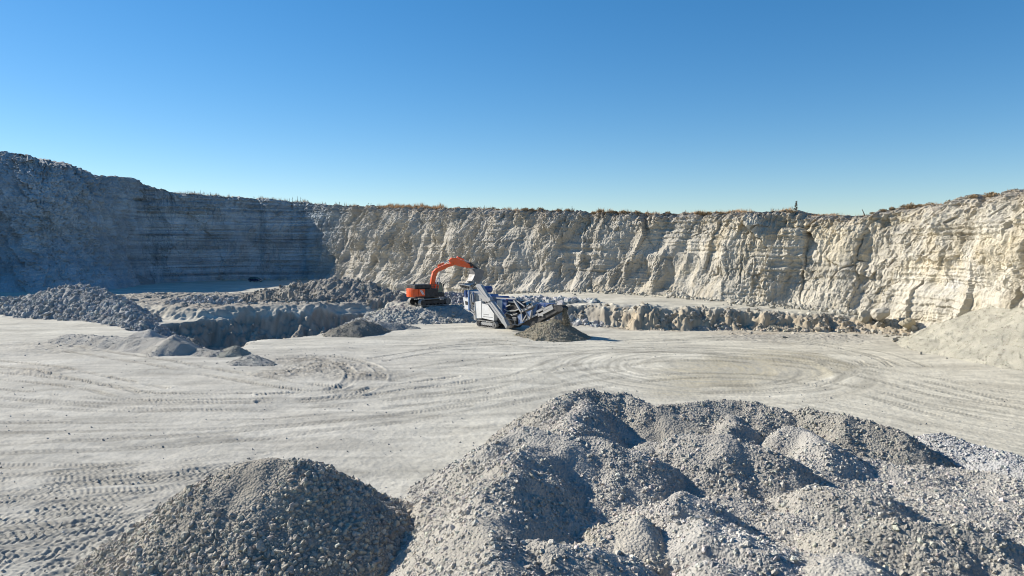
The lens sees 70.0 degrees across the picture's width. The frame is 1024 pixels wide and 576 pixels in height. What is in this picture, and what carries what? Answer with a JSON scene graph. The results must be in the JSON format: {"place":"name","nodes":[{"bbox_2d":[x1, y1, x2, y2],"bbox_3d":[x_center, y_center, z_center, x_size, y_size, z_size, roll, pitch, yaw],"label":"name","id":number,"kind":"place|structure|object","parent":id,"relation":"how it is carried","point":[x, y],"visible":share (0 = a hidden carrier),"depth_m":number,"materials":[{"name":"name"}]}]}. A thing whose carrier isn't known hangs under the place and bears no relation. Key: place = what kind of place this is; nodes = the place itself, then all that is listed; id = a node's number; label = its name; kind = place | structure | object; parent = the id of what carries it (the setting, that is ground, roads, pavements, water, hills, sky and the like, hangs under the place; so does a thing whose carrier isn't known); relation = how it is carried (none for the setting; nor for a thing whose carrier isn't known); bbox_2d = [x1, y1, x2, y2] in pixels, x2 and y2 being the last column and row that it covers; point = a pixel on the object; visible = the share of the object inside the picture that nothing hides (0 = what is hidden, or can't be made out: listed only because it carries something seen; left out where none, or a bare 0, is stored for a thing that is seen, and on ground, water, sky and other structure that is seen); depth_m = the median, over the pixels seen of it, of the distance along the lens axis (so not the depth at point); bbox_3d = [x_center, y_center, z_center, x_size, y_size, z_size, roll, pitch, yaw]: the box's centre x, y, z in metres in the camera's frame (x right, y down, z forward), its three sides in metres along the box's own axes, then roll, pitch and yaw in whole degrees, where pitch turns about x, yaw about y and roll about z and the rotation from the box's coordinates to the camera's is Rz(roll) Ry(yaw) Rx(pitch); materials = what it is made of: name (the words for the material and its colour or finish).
{"place":"outdoors","nodes":[
{"label":"outdoors","id":0,"kind":"place"},
{"bbox_2d":[467,280,476,289],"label":"falling rock","id":1,"kind":"object","parent":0,"point":[473,285],"visible":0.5,"depth_m":107.09,"materials":[{"name":"grey stone"}]},
{"bbox_2d":[0,279,1023,575],"bbox_3d":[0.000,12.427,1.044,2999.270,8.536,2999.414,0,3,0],"label":"ground","id":2,"kind":"structure","parent":0,"point":[388,399],"depth_m":58.32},
{"bbox_2d":[0,282,206,348],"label":"rubble heap","id":3,"kind":"object","parent":2,"relation":"on","point":[80,301],"visible":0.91,"depth_m":112.70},
{"bbox_2d":[47,334,205,352],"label":"spoil mound","id":4,"kind":"object","parent":2,"relation":"on","point":[132,344],"visible":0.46,"depth_m":80.91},
{"bbox_2d":[135,273,155,284],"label":"scree cone","id":5,"kind":"object","parent":2,"relation":"on","point":[143,280],"visible":0.13,"depth_m":209.88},
{"bbox_2d":[128,329,166,337],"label":"spoil mound","id":6,"kind":"object","parent":2,"relation":"on","point":[147,333],"visible":0.29,"depth_m":89.96,"materials":[{"name":"grey gravel"}]},
{"bbox_2d":[140,335,203,357],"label":"spoil mound","id":7,"kind":"object","parent":2,"relation":"on","point":[174,345],"visible":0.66,"depth_m":75.68,"materials":[{"name":"grey gravel"}]},
{"bbox_2d":[164,294,242,304],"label":"rubble heap","id":8,"kind":"object","parent":2,"relation":"on","point":[212,299],"visible":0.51,"depth_m":120.97,"materials":[{"name":"grey stone"}]},
{"bbox_2d":[188,348,223,356],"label":"spoil mound","id":9,"kind":"object","parent":2,"relation":"on","point":[200,352],"visible":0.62,"depth_m":75.16,"materials":[{"name":"grey gravel"}]},
{"bbox_2d":[217,346,250,357],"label":"spoil mound","id":10,"kind":"object","parent":2,"relation":"on","point":[234,351],"visible":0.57,"depth_m":75.06,"materials":[{"name":"grey gravel"}]},
{"bbox_2d":[70,457,415,575],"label":"gravel heap","id":11,"kind":"object","parent":2,"relation":"on","point":[272,516],"visible":0.92,"depth_m":24.96,"materials":[{"name":"grey gravel"}]},
{"bbox_2d":[227,354,276,365],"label":"spoil mound","id":12,"kind":"object","parent":2,"relation":"on","point":[252,360],"visible":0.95,"depth_m":69.78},
{"bbox_2d":[248,277,262,281],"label":"parked car","id":13,"kind":"object","parent":2,"relation":"on","point":[254,279],"visible":0.98,"depth_m":218.11,"materials":[{"name":"blue paint"}]},
{"bbox_2d":[249,294,353,303],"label":"rubble heap","id":14,"kind":"object","parent":2,"relation":"on","point":[328,298],"visible":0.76,"depth_m":124.22,"materials":[{"name":"grey stone"}]},
{"bbox_2d":[238,277,419,309],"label":"rubble heap","id":15,"kind":"object","parent":2,"relation":"on","point":[373,295],"visible":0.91,"depth_m":130.81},
{"bbox_2d":[322,319,391,337],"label":"gravel heap","id":16,"kind":"object","parent":2,"relation":"on","point":[359,328],"visible":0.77,"depth_m":92.18,"materials":[{"name":"grey gravel"}]},
{"bbox_2d":[375,321,420,330],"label":"gravel heap","id":17,"kind":"object","parent":2,"relation":"on","point":[392,326],"visible":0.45,"depth_m":98.00,"materials":[{"name":"grey gravel"}]},
{"bbox_2d":[328,303,486,330],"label":"rubble heap","id":18,"kind":"object","parent":2,"relation":"on","point":[450,313],"visible":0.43,"depth_m":107.60,"materials":[{"name":"grey stone"}]},
{"bbox_2d":[406,256,483,306],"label":"excavator","id":19,"kind":"object","parent":18,"relation":"on","point":[431,292],"visible":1,"depth_m":112.14,"materials":[{"name":"metal"}]},
{"bbox_2d":[439,291,463,303],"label":"rubble heap","id":20,"kind":"object","parent":2,"relation":"on","point":[455,297],"visible":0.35,"depth_m":122.98,"materials":[{"name":"grey stone"}]},
{"bbox_2d":[38,291,911,346],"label":"loose rubble","id":21,"kind":"object","parent":2,"relation":"on","point":[728,310],"visible":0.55,"depth_m":98.46,"materials":[{"name":"grey stone"}]},
{"bbox_2d":[0,309,1013,575],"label":"loose stones","id":22,"kind":"object","parent":2,"relation":"on","point":[252,449],"visible":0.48,"depth_m":41.99,"materials":[{"name":"grey stone"}]},
{"bbox_2d":[458,283,567,328],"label":"rock crusher","id":23,"kind":"object","parent":2,"relation":"on","point":[497,310],"visible":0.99,"depth_m":96.40,"materials":[{"name":"grey metal"}]},
{"bbox_2d":[514,319,592,341],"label":"gravel heap","id":24,"kind":"object","parent":2,"relation":"on","point":[553,330],"visible":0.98,"depth_m":88.73,"materials":[{"name":"grey gravel"}]},
{"bbox_2d":[561,308,572,324],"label":"falling gravel","id":25,"kind":"structure","parent":24,"relation":"on","point":[565,319],"depth_m":89.33,"materials":[{"name":"grey gravel"}]},
{"bbox_2d":[510,294,607,326],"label":"rubble heap","id":26,"kind":"object","parent":2,"relation":"on","point":[558,300],"visible":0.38,"depth_m":111.15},
{"bbox_2d":[220,277,951,358],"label":"fallen stones","id":27,"kind":"object","parent":2,"relation":"on","point":[753,303],"visible":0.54,"depth_m":109.00,"materials":[{"name":"grey stone"}]},
{"bbox_2d":[385,388,1023,575],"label":"gravel stockpile","id":28,"kind":"object","parent":2,"relation":"on","point":[586,482],"visible":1,"depth_m":27.46,"materials":[{"name":"grey gravel"}]},
{"bbox_2d":[691,316,744,330],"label":"rubble heap","id":29,"kind":"object","parent":2,"relation":"on","point":[705,328],"visible":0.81,"depth_m":97.09,"materials":[{"name":"grey stone"}]},
{"bbox_2d":[749,323,801,331],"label":"rubble heap","id":30,"kind":"object","parent":2,"relation":"on","point":[774,328],"visible":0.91,"depth_m":95.88,"materials":[{"name":"grey stone"}]},
{"bbox_2d":[858,310,872,322],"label":"boulder","id":31,"kind":"object","parent":2,"relation":"on","point":[864,316],"visible":0.98,"depth_m":95.99,"materials":[{"name":"beige stone"}]},
{"bbox_2d":[870,307,889,320],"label":"boulder","id":32,"kind":"object","parent":2,"relation":"on","point":[878,314],"visible":1,"depth_m":94.26,"materials":[{"name":"beige stone"}]},
{"bbox_2d":[898,318,915,328],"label":"boulder","id":33,"kind":"object","parent":2,"relation":"on","point":[908,323],"visible":1,"depth_m":91.88,"materials":[{"name":"beige stone"}]},
{"bbox_2d":[895,305,1023,370],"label":"gravel heap","id":34,"kind":"object","parent":2,"relation":"on","point":[990,335],"visible":0.94,"depth_m":75.44,"materials":[{"name":"beige gravel"}]},
{"bbox_2d":[915,432,1023,479],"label":"gravel heap","id":35,"kind":"object","parent":2,"relation":"on","point":[961,452],"visible":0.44,"depth_m":34.15,"materials":[{"name":"grey gravel"}]},
{"bbox_2d":[0,151,1023,329],"bbox_3d":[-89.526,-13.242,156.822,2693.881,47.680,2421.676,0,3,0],"label":"cliff","id":36,"kind":"structure","parent":0,"point":[64,223],"depth_m":145.30,"materials":[{"name":"beige stone"}]},
{"bbox_2d":[175,188,1023,216],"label":"dry grass","id":37,"kind":"structure","parent":36,"relation":"on","point":[391,205],"depth_m":155.35,"materials":[{"name":"brown plant"}]},
{"bbox_2d":[906,202,916,208],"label":"dry shrub","id":38,"kind":"object","parent":36,"relation":"on","point":[911,206],"visible":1,"depth_m":103.29,"materials":[{"name":"brown plant"}]},
{"bbox_2d":[0,0,1023,215],"label":"sky","id":39,"kind":"structure","parent":0,"point":[843,107],"materials":[{"name":"blue"}]}
]}

